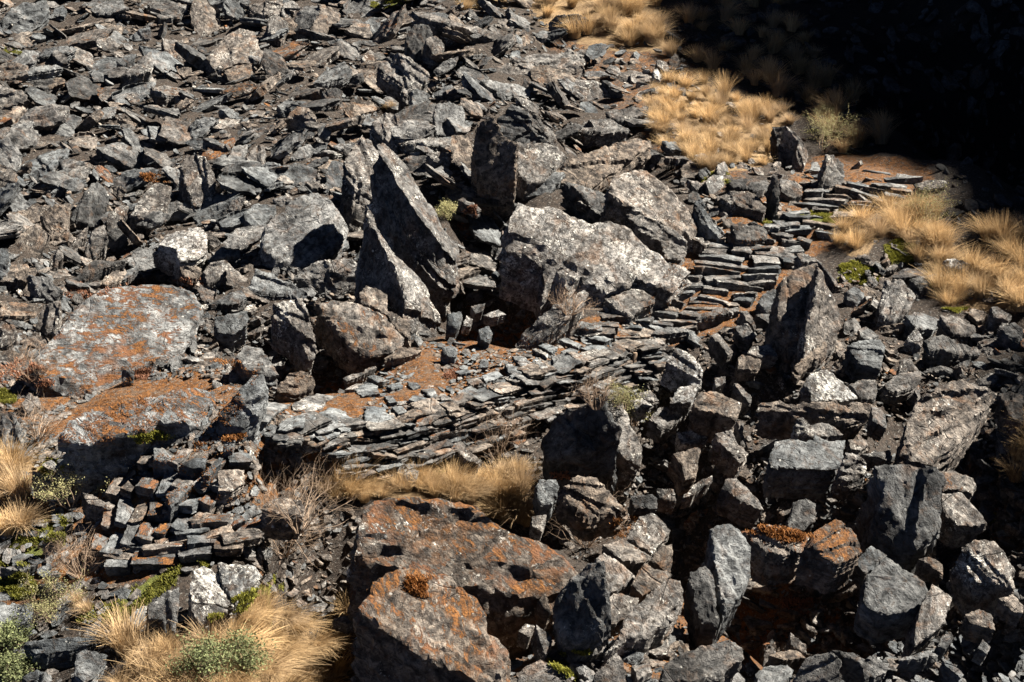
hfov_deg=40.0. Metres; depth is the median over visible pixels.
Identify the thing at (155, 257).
rock
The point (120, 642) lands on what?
grass tussock
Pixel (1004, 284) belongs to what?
grass tussock
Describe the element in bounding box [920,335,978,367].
rock
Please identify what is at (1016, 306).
grass tussock
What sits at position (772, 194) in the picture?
rock
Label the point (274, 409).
paving stone
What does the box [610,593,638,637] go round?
rock
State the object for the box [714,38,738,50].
grass tussock
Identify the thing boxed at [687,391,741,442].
rock
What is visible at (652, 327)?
paving stone
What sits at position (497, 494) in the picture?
grass tussock
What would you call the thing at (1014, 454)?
grass tussock
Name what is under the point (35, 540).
moss
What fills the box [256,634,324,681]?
grass tussock
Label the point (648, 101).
grass tussock
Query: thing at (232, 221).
rock
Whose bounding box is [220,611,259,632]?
grass tussock
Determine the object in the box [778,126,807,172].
rock
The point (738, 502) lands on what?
rock
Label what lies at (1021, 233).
grass tussock
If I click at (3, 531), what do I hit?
grass tussock
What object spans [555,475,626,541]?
boulder
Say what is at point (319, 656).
grass tussock
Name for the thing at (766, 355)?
rock
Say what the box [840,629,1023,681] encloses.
gravel
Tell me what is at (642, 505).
rock
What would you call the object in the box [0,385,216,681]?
loose stones
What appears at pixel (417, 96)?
rock
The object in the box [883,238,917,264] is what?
moss
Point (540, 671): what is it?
rock
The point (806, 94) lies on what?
grass tussock
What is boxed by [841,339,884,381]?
rock
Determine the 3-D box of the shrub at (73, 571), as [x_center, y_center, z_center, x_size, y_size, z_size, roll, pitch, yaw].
[-3.283,1.563,10.551,0.735,0.456,0.668,10,17,35]
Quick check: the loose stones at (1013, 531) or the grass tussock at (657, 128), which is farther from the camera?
the grass tussock at (657, 128)
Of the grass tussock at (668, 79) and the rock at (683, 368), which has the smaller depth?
the rock at (683, 368)
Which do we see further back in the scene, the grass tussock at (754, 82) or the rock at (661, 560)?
the grass tussock at (754, 82)
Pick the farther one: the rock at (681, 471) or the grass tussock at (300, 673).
the rock at (681, 471)
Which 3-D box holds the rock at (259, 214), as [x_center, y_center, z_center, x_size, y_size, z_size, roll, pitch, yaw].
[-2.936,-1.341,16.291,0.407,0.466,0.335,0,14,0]
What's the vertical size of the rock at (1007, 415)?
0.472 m
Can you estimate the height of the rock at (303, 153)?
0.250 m
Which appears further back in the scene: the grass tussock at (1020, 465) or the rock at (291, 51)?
the rock at (291, 51)
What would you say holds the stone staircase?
on the hillside ground
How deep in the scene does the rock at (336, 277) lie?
14.84 m
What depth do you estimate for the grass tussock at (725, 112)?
19.87 m
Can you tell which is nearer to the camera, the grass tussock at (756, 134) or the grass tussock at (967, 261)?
the grass tussock at (967, 261)
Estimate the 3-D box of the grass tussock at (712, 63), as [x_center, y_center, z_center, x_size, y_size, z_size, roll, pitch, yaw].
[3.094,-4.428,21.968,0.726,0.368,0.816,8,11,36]
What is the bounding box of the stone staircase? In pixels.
[578,166,922,342]
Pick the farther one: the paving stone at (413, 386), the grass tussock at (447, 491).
the paving stone at (413, 386)
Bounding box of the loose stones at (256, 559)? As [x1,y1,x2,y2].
[243,498,361,616]
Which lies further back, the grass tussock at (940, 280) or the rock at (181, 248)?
the rock at (181, 248)
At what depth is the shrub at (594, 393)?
11.89 m
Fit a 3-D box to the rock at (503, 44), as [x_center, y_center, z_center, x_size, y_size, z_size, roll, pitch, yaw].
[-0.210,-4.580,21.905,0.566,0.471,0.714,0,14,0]
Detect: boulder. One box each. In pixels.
[25,284,204,397]
[53,388,217,493]
[205,28,262,80]
[258,193,348,275]
[313,300,403,374]
[346,496,577,658]
[350,568,510,681]
[355,205,440,341]
[364,143,459,327]
[470,114,518,219]
[496,203,691,318]
[515,142,566,200]
[540,393,621,509]
[552,561,611,662]
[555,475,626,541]
[556,138,651,192]
[599,170,698,252]
[600,579,683,667]
[659,640,743,681]
[701,524,750,643]
[762,263,817,372]
[762,435,844,499]
[790,264,840,379]
[792,651,841,681]
[794,519,862,594]
[853,557,927,644]
[854,464,946,589]
[893,379,996,471]
[946,539,1015,621]
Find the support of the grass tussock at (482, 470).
on the hillside ground
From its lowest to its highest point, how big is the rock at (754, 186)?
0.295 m
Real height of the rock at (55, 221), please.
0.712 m
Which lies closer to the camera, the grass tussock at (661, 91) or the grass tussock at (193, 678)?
the grass tussock at (193, 678)
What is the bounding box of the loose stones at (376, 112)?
[0,0,632,403]
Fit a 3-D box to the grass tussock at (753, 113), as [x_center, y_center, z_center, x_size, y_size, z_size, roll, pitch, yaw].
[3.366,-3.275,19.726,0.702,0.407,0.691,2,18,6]
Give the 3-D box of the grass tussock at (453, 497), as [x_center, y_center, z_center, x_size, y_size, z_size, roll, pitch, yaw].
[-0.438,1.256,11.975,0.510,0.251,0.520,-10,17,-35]
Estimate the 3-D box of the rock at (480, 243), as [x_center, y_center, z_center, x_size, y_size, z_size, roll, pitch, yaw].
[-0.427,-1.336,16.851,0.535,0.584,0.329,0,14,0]
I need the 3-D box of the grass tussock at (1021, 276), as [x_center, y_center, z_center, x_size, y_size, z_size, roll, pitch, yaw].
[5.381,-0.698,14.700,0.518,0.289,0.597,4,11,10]
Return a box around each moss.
[0,387,18,403]
[0,513,75,566]
[0,571,41,599]
[4,46,21,54]
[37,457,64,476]
[74,564,183,623]
[128,429,174,443]
[197,559,210,567]
[207,611,225,622]
[231,573,283,613]
[370,0,410,7]
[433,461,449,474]
[547,648,592,680]
[697,171,730,183]
[759,218,802,224]
[791,210,838,222]
[837,259,879,284]
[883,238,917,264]
[884,249,912,265]
[941,305,968,313]
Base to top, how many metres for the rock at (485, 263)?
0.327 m
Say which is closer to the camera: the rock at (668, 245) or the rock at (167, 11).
the rock at (668, 245)
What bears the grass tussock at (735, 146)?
on the hillside ground
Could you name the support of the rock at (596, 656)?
on the hillside ground
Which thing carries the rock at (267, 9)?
on the hillside ground
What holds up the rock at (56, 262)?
on the hillside ground
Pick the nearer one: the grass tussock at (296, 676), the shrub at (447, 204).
the grass tussock at (296, 676)
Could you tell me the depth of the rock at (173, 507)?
10.82 m
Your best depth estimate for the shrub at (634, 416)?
13.76 m
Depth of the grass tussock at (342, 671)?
11.56 m
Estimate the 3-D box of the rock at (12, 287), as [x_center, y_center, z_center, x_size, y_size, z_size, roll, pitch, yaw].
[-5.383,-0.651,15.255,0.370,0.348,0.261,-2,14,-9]
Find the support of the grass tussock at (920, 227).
on the hillside ground
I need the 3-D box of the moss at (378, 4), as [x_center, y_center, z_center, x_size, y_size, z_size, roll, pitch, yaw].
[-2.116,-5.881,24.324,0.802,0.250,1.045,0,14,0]
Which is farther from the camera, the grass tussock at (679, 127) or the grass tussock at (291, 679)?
the grass tussock at (679, 127)
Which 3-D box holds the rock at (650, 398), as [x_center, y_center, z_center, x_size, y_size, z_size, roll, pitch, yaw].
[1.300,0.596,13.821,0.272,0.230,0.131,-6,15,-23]
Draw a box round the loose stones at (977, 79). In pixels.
[660,0,1023,260]
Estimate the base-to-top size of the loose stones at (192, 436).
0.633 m
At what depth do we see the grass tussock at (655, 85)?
20.63 m
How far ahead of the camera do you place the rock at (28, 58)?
20.73 m
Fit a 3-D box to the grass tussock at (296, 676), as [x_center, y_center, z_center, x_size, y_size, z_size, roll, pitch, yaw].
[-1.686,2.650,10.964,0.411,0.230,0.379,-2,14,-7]
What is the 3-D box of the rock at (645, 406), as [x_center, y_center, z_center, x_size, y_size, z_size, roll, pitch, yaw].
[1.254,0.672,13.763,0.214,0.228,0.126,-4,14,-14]
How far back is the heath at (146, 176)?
17.47 m
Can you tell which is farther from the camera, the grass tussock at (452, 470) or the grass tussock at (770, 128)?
the grass tussock at (770, 128)
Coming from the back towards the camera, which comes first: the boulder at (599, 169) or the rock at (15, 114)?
the rock at (15, 114)
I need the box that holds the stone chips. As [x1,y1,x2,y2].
[234,308,662,464]
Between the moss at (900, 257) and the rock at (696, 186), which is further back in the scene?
the rock at (696, 186)
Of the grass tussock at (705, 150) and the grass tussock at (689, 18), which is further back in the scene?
the grass tussock at (689, 18)
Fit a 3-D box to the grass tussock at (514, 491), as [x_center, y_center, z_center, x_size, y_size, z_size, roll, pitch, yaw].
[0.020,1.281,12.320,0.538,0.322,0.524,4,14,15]
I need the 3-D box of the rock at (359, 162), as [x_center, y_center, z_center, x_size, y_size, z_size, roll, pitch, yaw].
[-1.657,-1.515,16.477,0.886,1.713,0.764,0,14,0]
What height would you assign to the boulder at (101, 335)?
1.205 m
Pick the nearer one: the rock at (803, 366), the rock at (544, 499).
the rock at (544, 499)
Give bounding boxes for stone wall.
[90,448,281,575]
[272,337,668,481]
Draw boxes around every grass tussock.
[0,429,28,458]
[0,432,53,472]
[0,449,33,489]
[0,452,50,504]
[0,471,32,502]
[0,494,59,537]
[0,500,34,536]
[24,500,44,516]
[63,586,87,604]
[66,595,166,656]
[68,595,97,615]
[98,658,141,681]
[104,634,183,681]
[108,668,146,681]
[123,623,189,673]
[124,642,158,675]
[130,639,208,681]
[131,667,189,681]
[136,627,191,662]
[138,631,185,659]
[142,657,218,681]
[165,659,234,681]
[167,641,224,678]
[170,609,233,655]
[171,630,242,674]
[180,623,231,663]
[192,669,256,681]
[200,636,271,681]
[202,664,251,681]
[203,661,276,681]
[206,613,278,670]
[213,625,276,648]
[218,669,262,681]
[219,661,267,681]
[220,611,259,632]
[226,612,296,656]
[228,651,276,679]
[238,590,284,638]
[239,599,297,627]
[243,663,280,681]
[247,649,274,673]
[254,579,284,608]
[255,629,285,657]
[256,588,291,626]
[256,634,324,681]
[262,587,293,629]
[266,617,308,657]
[269,660,345,681]
[271,636,332,668]
[275,593,323,636]
[281,628,322,658]
[285,665,317,681]
[291,606,335,640]
[291,634,344,665]
[291,663,313,681]
[299,464,353,498]
[301,664,328,681]
[304,639,339,657]
[305,616,356,659]
[306,661,339,677]
[313,448,360,489]
[317,667,348,681]
[319,663,353,681]
[320,480,349,500]
[325,646,354,676]
[327,448,385,484]
[331,592,349,615]
[332,471,366,492]
[335,473,381,500]
[340,473,372,497]
[354,482,380,502]
[362,476,389,497]
[363,463,385,487]
[368,478,404,498]
[376,463,417,491]
[381,99,398,108]
[390,467,423,492]
[392,452,443,480]
[403,462,440,492]
[411,467,447,497]
[413,467,446,493]
[418,463,446,476]
[422,466,445,482]
[428,478,456,497]
[433,459,466,481]
[438,473,486,502]
[438,477,462,497]
[441,459,495,491]
[447,468,500,504]
[454,0,475,10]
[458,472,493,495]
[460,0,474,9]
[468,461,504,483]
[469,461,511,496]
[470,474,506,497]
[475,475,493,497]
[477,484,527,518]
[480,468,523,503]
[481,450,533,478]
[488,483,533,526]
[489,473,524,496]
[489,480,534,505]
[492,472,535,506]
[496,452,541,494]
[504,455,536,476]
[509,498,534,527]
[539,2,565,16]
[543,0,554,6]
[555,11,592,38]
[564,0,580,7]
[564,7,605,34]
[586,0,612,11]
[593,1,627,20]
[593,5,627,31]
[606,25,640,45]
[609,0,637,11]
[612,14,648,35]
[615,0,654,14]
[616,0,651,15]
[626,16,683,43]
[628,15,671,43]
[631,7,666,26]
[635,93,664,108]
[637,21,660,34]
[637,105,668,119]
[639,100,674,113]
[640,6,678,28]
[641,104,681,125]
[645,114,681,132]
[646,35,684,56]
[647,90,676,108]
[648,80,666,88]
[649,97,682,117]
[650,0,660,5]
[650,133,681,146]
[655,85,668,93]
[656,122,669,132]
[657,83,686,99]
[660,67,691,84]
[666,95,690,110]
[669,131,716,160]
[670,117,691,131]
[670,124,702,145]
[671,107,688,122]
[671,137,689,155]
[674,71,704,88]
[675,4,699,24]
[676,125,713,142]
[679,1,700,15]
[683,103,702,117]
[684,43,718,62]
[684,88,703,100]
[684,141,723,157]
[687,147,722,169]
[689,102,723,124]
[690,48,726,69]
[690,121,713,132]
[690,151,721,170]
[691,98,707,109]
[692,68,718,84]
[693,5,719,19]
[693,19,712,30]
[694,130,729,153]
[695,82,713,96]
[700,97,727,112]
[700,128,722,140]
[701,67,742,98]
[701,84,733,108]
[703,91,719,104]
[704,123,721,133]
[706,118,748,146]
[707,108,733,125]
[709,147,737,162]
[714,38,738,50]
[716,0,736,7]
[717,151,740,165]
[718,0,756,20]
[718,14,758,35]
[718,106,732,115]
[719,126,744,140]
[720,137,757,157]
[721,135,752,157]
[722,112,735,125]
[723,121,750,133]
[724,91,744,101]
[725,99,750,113]
[726,101,754,121]
[726,136,764,162]
[727,97,772,122]
[731,51,764,73]
[732,109,760,132]
[736,95,759,111]
[736,137,760,151]
[740,66,767,85]
[744,0,759,7]
[744,42,770,59]
[744,53,791,83]
[745,124,773,141]
[747,136,763,151]
[749,92,778,112]
[750,128,771,140]
[751,23,771,37]
[752,55,787,67]
[752,123,768,133]
[752,154,774,164]
[754,102,784,122]
[757,132,770,152]
[759,69,813,97]
[759,122,777,134]
[760,7,797,27]
[761,27,787,42]
[761,32,795,53]
[765,99,793,115]
[769,0,788,4]
[774,38,809,59]
[775,11,806,31]
[779,110,802,124]
[785,53,831,74]
[791,80,825,101]
[794,29,815,43]
[798,64,841,88]
[803,109,857,136]
[804,43,826,57]
[804,59,843,86]
[805,62,819,73]
[805,97,830,114]
[807,84,858,117]
[819,135,856,152]
[822,86,845,98]
[824,210,873,233]
[829,225,857,245]
[835,76,873,100]
[837,224,878,249]
[838,200,888,225]
[840,119,878,147]
[845,119,865,132]
[849,208,906,237]
[853,223,880,240]
[857,107,897,129]
[857,113,901,144]
[865,190,909,210]
[873,197,914,223]
[874,202,913,229]
[876,204,927,237]
[886,223,925,242]
[892,194,943,225]
[894,194,919,213]
[897,189,956,213]
[902,216,962,251]
[904,237,935,262]
[906,215,950,235]
[907,258,973,296]
[915,223,967,249]
[917,195,953,218]
[917,213,975,242]
[920,244,961,267]
[922,254,965,273]
[928,238,977,260]
[928,282,969,305]
[931,264,987,289]
[946,279,972,297]
[949,251,992,274]
[951,241,1004,266]
[953,263,1002,299]
[955,210,1007,241]
[965,271,1000,294]
[967,248,1020,276]
[977,210,1023,245]
[978,248,1023,281]
[981,210,1016,227]
[983,278,1023,311]
[984,229,1023,259]
[992,210,1023,231]
[992,269,1023,302]
[993,268,1023,296]
[994,451,1023,482]
[997,240,1023,273]
[999,213,1023,242]
[999,428,1023,449]
[1003,260,1023,283]
[1004,282,1023,304]
[1004,434,1023,461]
[1009,456,1023,471]
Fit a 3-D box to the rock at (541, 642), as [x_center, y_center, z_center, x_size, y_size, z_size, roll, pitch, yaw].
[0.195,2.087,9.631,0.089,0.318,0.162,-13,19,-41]
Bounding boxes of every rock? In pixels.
[0,0,50,37]
[0,61,29,86]
[0,87,29,109]
[0,106,25,128]
[0,219,23,239]
[0,263,29,292]
[0,301,37,322]
[0,321,17,349]
[0,412,26,455]
[0,564,37,581]
[0,603,32,646]
[1,25,88,49]
[6,213,34,237]
[9,192,30,211]
[11,50,38,68]
[11,104,69,131]
[11,121,34,128]
[14,205,50,225]
[16,147,70,185]
[19,64,62,80]
[20,393,40,415]
[22,670,43,681]
[23,635,101,669]
[26,275,63,303]
[27,182,55,195]
[32,471,82,502]
[33,262,48,275]
[36,300,61,340]
[37,46,76,64]
[38,582,66,601]
[40,204,72,246]
[42,533,65,552]
[46,63,89,78]
[49,249,63,271]
[51,177,85,197]
[52,50,70,69]
[53,7,66,20]
[58,159,84,172]
[64,76,105,103]
[65,114,81,131]
[68,227,87,261]
[70,182,109,233]
[72,258,127,282]
[74,650,107,681]
[80,492,114,521]
[81,0,128,16]
[84,225,108,260]
[87,23,124,34]
[88,57,131,73]
[90,146,131,169]
[94,107,116,126]
[99,269,126,288]
[100,211,134,232]
[104,118,136,131]
[106,167,158,192]
[106,205,128,231]
[110,82,149,105]
[116,54,135,67]
[119,51,153,89]
[120,266,139,286]
[121,135,155,148]
[121,370,133,386]
[129,183,171,235]
[137,0,187,4]
[146,587,179,640]
[147,0,189,24]
[150,85,189,105]
[152,251,173,275]
[153,448,174,475]
[157,227,207,285]
[158,108,180,118]
[161,38,183,60]
[165,486,191,522]
[179,154,216,218]
[179,265,201,287]
[179,457,206,479]
[184,61,193,68]
[188,566,234,622]
[189,603,231,633]
[190,0,220,35]
[193,92,232,112]
[193,192,242,226]
[194,87,224,93]
[201,458,222,486]
[202,138,226,150]
[203,260,234,289]
[207,290,246,313]
[208,247,250,264]
[214,311,248,351]
[216,172,265,195]
[216,208,249,231]
[216,374,268,447]
[216,469,244,508]
[217,562,261,622]
[218,107,239,119]
[223,440,235,457]
[228,144,247,157]
[235,345,279,386]
[241,144,265,176]
[243,203,276,226]
[244,71,281,101]
[245,0,282,19]
[247,269,307,301]
[254,124,276,133]
[258,498,304,540]
[261,48,295,75]
[265,16,287,46]
[270,298,315,374]
[272,41,307,61]
[273,371,314,402]
[276,100,297,112]
[281,0,297,17]
[289,87,326,100]
[291,5,319,40]
[291,144,314,161]
[293,258,356,299]
[303,46,340,67]
[308,4,340,40]
[310,316,319,345]
[313,61,352,89]
[316,122,331,142]
[320,150,342,159]
[321,88,342,111]
[325,161,343,194]
[332,616,353,633]
[337,114,370,135]
[338,135,378,240]
[342,0,383,18]
[342,102,376,117]
[343,366,376,388]
[345,40,360,59]
[347,230,362,240]
[357,60,381,86]
[358,286,410,347]
[361,50,377,62]
[363,17,380,39]
[367,375,389,388]
[369,113,399,153]
[375,53,429,110]
[376,0,411,4]
[383,347,421,368]
[391,460,404,472]
[399,137,450,153]
[399,469,418,489]
[404,24,432,61]
[409,11,516,45]
[409,89,429,105]
[418,0,445,4]
[422,36,444,59]
[425,151,451,168]
[425,164,461,191]
[430,48,483,62]
[432,101,464,137]
[433,84,466,100]
[440,345,457,364]
[445,311,462,340]
[452,446,481,474]
[456,213,486,245]
[457,197,480,218]
[461,0,490,7]
[461,71,497,102]
[461,315,472,334]
[465,245,497,275]
[470,303,484,321]
[477,326,492,348]
[481,79,530,100]
[482,309,505,326]
[488,62,534,75]
[492,31,516,57]
[496,104,547,143]
[504,8,530,29]
[510,49,589,68]
[514,0,534,8]
[515,97,538,114]
[515,290,588,350]
[516,624,534,649]
[517,660,571,681]
[522,78,535,98]
[522,108,557,146]
[529,515,546,540]
[531,625,552,661]
[532,479,558,522]
[533,592,551,629]
[534,31,548,42]
[548,14,588,35]
[560,182,604,223]
[573,119,629,146]
[575,321,601,336]
[584,71,610,79]
[589,643,607,664]
[592,653,625,681]
[595,553,634,596]
[602,80,623,98]
[602,289,654,324]
[602,539,650,574]
[604,392,641,494]
[605,106,648,127]
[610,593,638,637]
[624,214,687,265]
[627,494,657,520]
[627,513,669,564]
[628,398,651,421]
[629,563,671,603]
[630,663,652,681]
[632,389,658,412]
[646,407,683,443]
[649,544,672,572]
[650,69,661,82]
[650,327,694,344]
[655,60,669,76]
[656,488,675,514]
[660,348,702,400]
[661,141,681,156]
[663,156,693,165]
[666,447,700,495]
[667,384,696,420]
[675,72,685,84]
[675,430,707,454]
[679,476,711,509]
[683,566,719,649]
[686,180,703,193]
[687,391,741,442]
[692,198,724,242]
[696,307,739,329]
[706,333,732,369]
[708,430,747,478]
[712,376,725,392]
[714,478,762,527]
[718,190,765,220]
[724,178,769,195]
[727,101,739,113]
[727,221,766,246]
[731,383,751,414]
[732,323,755,350]
[733,421,747,451]
[734,355,760,380]
[736,311,755,331]
[741,524,808,585]
[747,344,777,368]
[753,400,876,440]
[754,289,775,314]
[754,665,793,681]
[765,174,779,219]
[766,650,804,673]
[769,126,793,166]
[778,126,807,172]
[779,179,801,201]
[784,633,806,656]
[785,498,815,533]
[790,417,842,441]
[791,252,841,292]
[791,341,826,383]
[799,370,857,405]
[817,155,844,193]
[831,452,866,500]
[832,650,888,681]
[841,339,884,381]
[842,286,863,307]
[845,439,867,456]
[848,379,876,403]
[851,546,886,589]
[856,327,878,340]
[861,450,892,468]
[866,407,886,440]
[873,279,915,326]
[880,371,921,404]
[891,267,927,286]
[896,359,919,374]
[896,651,939,672]
[902,312,938,339]
[902,584,951,657]
[903,328,922,354]
[909,274,937,296]
[913,179,947,196]
[915,557,942,586]
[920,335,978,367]
[934,631,951,661]
[935,315,976,344]
[937,492,986,547]
[938,658,963,681]
[939,470,975,500]
[942,259,972,279]
[959,609,994,643]
[971,640,989,665]
[985,306,1011,333]
[992,391,1023,443]
[995,594,1023,625]
[996,322,1022,348]
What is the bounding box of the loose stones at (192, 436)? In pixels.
[0,353,245,458]
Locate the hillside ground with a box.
[0,0,1023,681]
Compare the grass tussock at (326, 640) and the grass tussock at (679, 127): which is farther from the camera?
the grass tussock at (679, 127)
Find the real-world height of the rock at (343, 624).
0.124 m
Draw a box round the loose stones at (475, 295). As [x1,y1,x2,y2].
[356,209,533,347]
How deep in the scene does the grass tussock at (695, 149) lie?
18.06 m
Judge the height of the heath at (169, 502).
0.764 m
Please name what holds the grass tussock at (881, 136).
on the hillside ground
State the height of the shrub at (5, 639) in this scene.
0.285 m
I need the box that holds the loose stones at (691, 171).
[564,149,777,254]
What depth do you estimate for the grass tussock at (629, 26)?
22.71 m
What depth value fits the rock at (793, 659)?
9.73 m
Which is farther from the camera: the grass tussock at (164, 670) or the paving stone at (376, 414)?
the paving stone at (376, 414)
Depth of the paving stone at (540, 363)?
13.26 m
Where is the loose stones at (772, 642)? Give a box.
[510,622,954,681]
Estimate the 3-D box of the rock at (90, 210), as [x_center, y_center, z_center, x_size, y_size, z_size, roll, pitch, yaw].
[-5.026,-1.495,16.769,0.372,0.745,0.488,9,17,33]
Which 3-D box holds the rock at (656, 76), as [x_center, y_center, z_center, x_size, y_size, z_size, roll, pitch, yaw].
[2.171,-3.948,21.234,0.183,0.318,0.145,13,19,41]
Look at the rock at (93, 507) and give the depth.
10.99 m
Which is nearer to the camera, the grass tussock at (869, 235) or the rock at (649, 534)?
the rock at (649, 534)
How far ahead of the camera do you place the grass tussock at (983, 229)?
15.61 m
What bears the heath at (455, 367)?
on the hillside ground
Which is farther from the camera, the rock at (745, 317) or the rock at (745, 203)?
the rock at (745, 203)
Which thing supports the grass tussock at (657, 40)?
on the hillside ground
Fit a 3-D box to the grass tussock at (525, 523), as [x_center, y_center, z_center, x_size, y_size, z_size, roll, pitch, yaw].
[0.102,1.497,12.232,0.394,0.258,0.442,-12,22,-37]
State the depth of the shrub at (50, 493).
11.24 m
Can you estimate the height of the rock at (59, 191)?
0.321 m
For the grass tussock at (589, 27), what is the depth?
22.76 m
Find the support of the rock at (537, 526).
on the hillside ground
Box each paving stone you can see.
[261,402,289,426]
[263,426,278,437]
[292,394,336,411]
[296,445,320,453]
[315,408,351,440]
[345,384,362,392]
[355,382,379,397]
[364,406,391,422]
[384,395,396,405]
[387,382,402,391]
[392,406,406,415]
[407,382,420,389]
[408,395,425,402]
[421,388,436,397]
[440,396,452,401]
[455,369,470,378]
[457,386,479,399]
[467,378,482,388]
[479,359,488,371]
[482,371,502,383]
[505,364,521,378]
[512,356,529,366]
[532,348,547,359]
[535,359,547,367]
[538,343,557,355]
[551,355,557,364]
[559,338,580,350]
[560,348,577,353]
[579,345,608,352]
[588,336,612,345]
[642,320,662,330]
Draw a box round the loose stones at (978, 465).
[517,254,1023,663]
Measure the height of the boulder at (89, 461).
0.780 m
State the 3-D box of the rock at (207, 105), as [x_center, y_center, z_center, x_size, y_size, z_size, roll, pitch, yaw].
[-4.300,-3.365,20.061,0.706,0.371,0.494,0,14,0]
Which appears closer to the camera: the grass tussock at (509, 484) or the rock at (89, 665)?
the rock at (89, 665)
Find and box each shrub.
[0,332,68,383]
[0,611,37,652]
[0,644,43,681]
[1,390,78,440]
[17,563,88,625]
[23,461,116,508]
[28,526,124,578]
[159,628,262,681]
[209,623,276,678]
[226,447,358,536]
[245,483,334,564]
[436,198,460,218]
[459,392,539,459]
[544,279,601,315]
[546,471,635,547]
[567,364,622,410]
[606,379,647,409]
[624,399,651,425]
[805,103,865,152]
[896,179,957,225]
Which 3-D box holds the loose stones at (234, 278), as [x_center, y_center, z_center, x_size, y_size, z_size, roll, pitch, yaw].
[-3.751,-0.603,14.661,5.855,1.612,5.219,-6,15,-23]
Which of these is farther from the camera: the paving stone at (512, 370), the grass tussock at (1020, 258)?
the grass tussock at (1020, 258)
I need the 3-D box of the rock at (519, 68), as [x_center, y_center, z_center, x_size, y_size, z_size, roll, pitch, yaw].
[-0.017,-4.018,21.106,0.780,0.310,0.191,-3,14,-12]
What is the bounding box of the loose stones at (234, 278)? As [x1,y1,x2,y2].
[0,174,362,393]
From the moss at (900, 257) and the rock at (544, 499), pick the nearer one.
the rock at (544, 499)
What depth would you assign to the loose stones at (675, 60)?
17.87 m
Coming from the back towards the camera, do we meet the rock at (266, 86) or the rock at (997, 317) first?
the rock at (266, 86)
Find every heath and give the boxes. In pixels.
[0,356,54,388]
[18,354,259,446]
[63,281,96,299]
[99,276,201,293]
[102,446,259,534]
[134,367,153,379]
[139,172,169,182]
[187,432,246,446]
[214,358,240,366]
[260,322,629,436]
[403,571,434,597]
[443,360,464,378]
[457,204,477,239]
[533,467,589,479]
[609,514,639,538]
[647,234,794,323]
[745,524,816,542]
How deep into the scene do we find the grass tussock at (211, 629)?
9.87 m
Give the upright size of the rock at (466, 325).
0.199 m
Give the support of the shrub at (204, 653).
on the hillside ground
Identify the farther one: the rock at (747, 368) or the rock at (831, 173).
the rock at (831, 173)
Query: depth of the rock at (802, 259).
15.01 m
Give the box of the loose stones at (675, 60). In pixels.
[593,41,999,303]
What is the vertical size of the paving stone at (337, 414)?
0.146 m
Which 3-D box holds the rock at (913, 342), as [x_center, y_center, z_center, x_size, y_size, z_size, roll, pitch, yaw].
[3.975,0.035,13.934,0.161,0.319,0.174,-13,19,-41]
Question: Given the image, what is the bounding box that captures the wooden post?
[633,352,636,362]
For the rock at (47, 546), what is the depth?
10.88 m
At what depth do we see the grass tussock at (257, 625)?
10.36 m
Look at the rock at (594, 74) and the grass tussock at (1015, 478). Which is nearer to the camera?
the grass tussock at (1015, 478)
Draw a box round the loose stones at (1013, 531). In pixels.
[987,353,1023,620]
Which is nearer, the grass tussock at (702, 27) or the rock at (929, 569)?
the rock at (929, 569)
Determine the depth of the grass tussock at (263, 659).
9.76 m
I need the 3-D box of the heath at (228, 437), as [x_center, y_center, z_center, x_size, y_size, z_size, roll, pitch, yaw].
[-2.390,0.781,11.251,0.535,0.124,0.230,3,14,13]
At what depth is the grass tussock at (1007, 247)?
15.21 m
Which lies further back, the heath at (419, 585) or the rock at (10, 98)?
the rock at (10, 98)
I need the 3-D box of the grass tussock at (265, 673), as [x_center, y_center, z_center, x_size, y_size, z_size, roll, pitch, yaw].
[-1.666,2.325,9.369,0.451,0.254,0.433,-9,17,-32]
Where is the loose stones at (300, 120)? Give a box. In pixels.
[0,0,664,308]
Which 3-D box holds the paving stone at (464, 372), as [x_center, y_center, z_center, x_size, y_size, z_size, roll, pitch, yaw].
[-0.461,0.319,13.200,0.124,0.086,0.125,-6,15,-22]
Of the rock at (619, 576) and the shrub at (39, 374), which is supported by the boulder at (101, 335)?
the shrub at (39, 374)
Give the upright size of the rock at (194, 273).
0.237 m
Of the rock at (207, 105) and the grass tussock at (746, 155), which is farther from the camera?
the rock at (207, 105)
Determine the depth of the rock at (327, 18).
23.17 m
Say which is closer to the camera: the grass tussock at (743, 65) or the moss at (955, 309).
the moss at (955, 309)
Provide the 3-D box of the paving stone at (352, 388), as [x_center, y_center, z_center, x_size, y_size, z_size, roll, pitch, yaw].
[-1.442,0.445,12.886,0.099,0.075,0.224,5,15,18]
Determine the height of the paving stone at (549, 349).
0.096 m
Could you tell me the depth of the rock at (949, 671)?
9.54 m
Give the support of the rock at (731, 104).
on the hillside ground
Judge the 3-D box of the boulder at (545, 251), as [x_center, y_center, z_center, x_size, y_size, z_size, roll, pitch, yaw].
[0.877,-0.739,14.947,2.087,1.429,0.728,0,14,0]
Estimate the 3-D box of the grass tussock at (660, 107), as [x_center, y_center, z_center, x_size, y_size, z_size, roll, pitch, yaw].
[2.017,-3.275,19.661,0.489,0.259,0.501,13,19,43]
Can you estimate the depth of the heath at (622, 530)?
11.43 m
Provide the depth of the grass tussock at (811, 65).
22.03 m
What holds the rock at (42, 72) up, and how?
on the hillside ground
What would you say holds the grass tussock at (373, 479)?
on the hillside ground
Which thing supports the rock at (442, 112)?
on the hillside ground
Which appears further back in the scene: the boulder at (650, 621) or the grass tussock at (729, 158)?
the grass tussock at (729, 158)
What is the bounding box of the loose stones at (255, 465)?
[94,454,316,573]
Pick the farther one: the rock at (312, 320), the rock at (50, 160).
the rock at (50, 160)
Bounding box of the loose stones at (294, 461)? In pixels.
[242,371,538,479]

